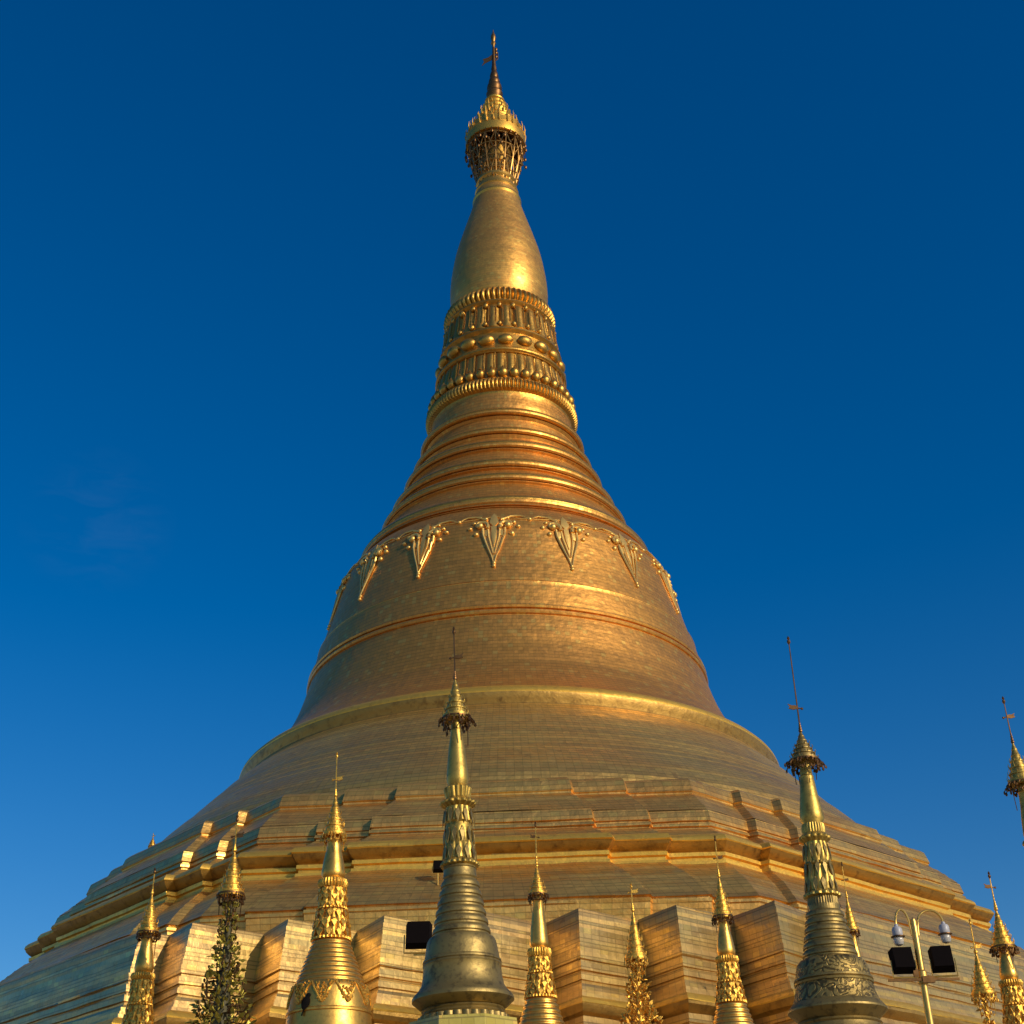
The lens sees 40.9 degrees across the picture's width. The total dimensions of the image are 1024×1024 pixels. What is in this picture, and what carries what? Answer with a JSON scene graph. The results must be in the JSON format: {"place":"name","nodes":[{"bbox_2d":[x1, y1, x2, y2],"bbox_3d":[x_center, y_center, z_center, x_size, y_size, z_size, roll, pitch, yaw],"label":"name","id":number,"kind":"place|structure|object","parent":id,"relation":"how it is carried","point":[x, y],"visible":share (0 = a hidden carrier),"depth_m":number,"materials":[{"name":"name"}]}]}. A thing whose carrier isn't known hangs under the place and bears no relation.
{"place":"outdoors","nodes":[
{"label":"outdoors","id":0,"kind":"place"},
{"bbox_2d":[148,833,154,847],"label":"finial spire","id":1,"kind":"structure","parent":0,"point":[152,843],"depth_m":99.56,"materials":[{"name":"gold metal"}]},
{"bbox_2d":[0,0,1023,981],"label":"sky","id":2,"kind":"structure","parent":0,"point":[780,243],"materials":[{"name":"blue"}]},
{"label":"ground","id":3,"kind":"structure","parent":0,"visible":0},
{"bbox_2d":[121,868,160,1023],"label":"stupa","id":4,"kind":"object","parent":3,"relation":"on","point":[139,1009],"visible":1,"depth_m":52.07,"materials":[{"name":"gold metal"}]},
{"bbox_2d":[184,814,256,1023],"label":"filigree spire","id":5,"kind":"structure","parent":3,"relation":"on","point":[220,1009],"depth_m":48.44,"materials":[{"name":"gold metal"}]},
{"bbox_2d":[285,752,372,1023],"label":"stupa","id":6,"kind":"object","parent":3,"relation":"on","point":[330,980],"visible":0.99,"depth_m":47.94,"materials":[{"name":"gold metal"}]},
{"bbox_2d":[301,993,310,1015],"bbox_3d":[-6.955,16.737,46.688,0.428,0.748,0.272,5,-31,-10],"label":"bird","id":7,"kind":"object","parent":6,"relation":"on","point":[305,1002],"visible":1,"depth_m":46.61},
{"bbox_2d":[409,627,516,1023],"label":"stupa","id":8,"kind":"object","parent":3,"relation":"on","point":[462,981],"visible":1,"depth_m":33.81,"materials":[{"name":"gold metal"}]},
{"bbox_2d":[0,30,1023,1023],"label":"great stupa","id":9,"kind":"object","parent":3,"relation":"on","point":[612,750],"visible":0.98,"depth_m":79.67,"materials":[{"name":"gold metal"}]},
{"bbox_2d":[432,860,443,884],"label":"floodlight","id":10,"kind":"object","parent":9,"relation":"attached to","point":[437,869],"visible":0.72,"depth_m":67.67,"materials":[{"name":"black metal"}]},
{"bbox_2d":[519,821,564,1023],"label":"stupa","id":11,"kind":"object","parent":9,"relation":"on","point":[541,1005],"visible":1,"depth_m":50.10,"materials":[{"name":"gold metal"}]},
{"bbox_2d":[619,883,662,1023],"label":"filigree spire","id":12,"kind":"structure","parent":9,"relation":"on","point":[635,956],"depth_m":50.04,"materials":[{"name":"gold metal"}]},
{"bbox_2d":[711,835,753,1023],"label":"stupa","id":13,"kind":"object","parent":9,"relation":"on","point":[731,1002],"visible":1,"depth_m":51.00,"materials":[{"name":"gold metal"}]},
{"bbox_2d":[841,862,861,957],"bbox_3d":[13.909,19.597,54.496,4.819,11.546,4.819,-1,-30,0],"label":"stupa","id":14,"kind":"object","parent":9,"relation":"on","point":[852,925],"visible":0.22,"depth_m":55.94,"materials":[{"name":"gold metal"}]},
{"bbox_2d":[784,636,887,1023],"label":"stupa","id":15,"kind":"object","parent":3,"relation":"on","point":[834,981],"visible":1,"depth_m":34.71,"materials":[{"name":"gold metal"}]},
{"bbox_2d":[888,908,959,1023],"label":"lamp post","id":16,"kind":"object","parent":3,"relation":"on","point":[924,979],"visible":1,"depth_m":38.94,"materials":[{"name":"gold metal"}]},
{"bbox_2d":[888,947,918,978],"bbox_3d":[11.039,12.733,38.752,0.733,0.856,0.497,-1,-30,0],"label":"floodlight","id":17,"kind":"object","parent":16,"relation":"attached to","point":[902,960],"visible":1,"depth_m":38.64,"materials":[{"name":"black metal"}]},
{"bbox_2d":[928,945,958,977],"bbox_3d":[12.156,12.700,38.764,0.733,0.856,0.497,-5,-31,6],"label":"floodlight","id":18,"kind":"object","parent":16,"relation":"attached to","point":[941,960],"visible":1,"depth_m":38.64,"materials":[{"name":"black metal"}]},
{"bbox_2d":[968,918,998,1023],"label":"filigree spire","id":19,"kind":"structure","parent":3,"relation":"on","point":[983,990],"depth_m":47.88,"materials":[{"name":"gold metal"}]},
{"bbox_2d":[984,871,1023,1023],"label":"stupa","id":20,"kind":"object","parent":3,"relation":"on","point":[1010,983],"visible":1,"depth_m":50.04,"materials":[{"name":"gold metal"}]},
{"bbox_2d":[1002,696,1023,845],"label":"stupa","id":21,"kind":"object","parent":3,"relation":"on","point":[1016,774],"visible":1,"depth_m":47.69,"materials":[{"name":"gold metal"}]},
{"bbox_3d":[-2.082,18.384,39.075,1.600,11.350,0.154,-1,-30,0],"label":"floodlight pole","id":22,"kind":"object","parent":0,"visible":0},
{"bbox_2d":[403,921,431,953],"bbox_3d":[-2.867,13.074,42.138,0.913,0.969,0.479,-1,-30,0],"label":"floodlight","id":23,"kind":"object","parent":22,"relation":"attached to","point":[418,934],"visible":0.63,"depth_m":42.03,"materials":[{"name":"black metal"}]}
]}

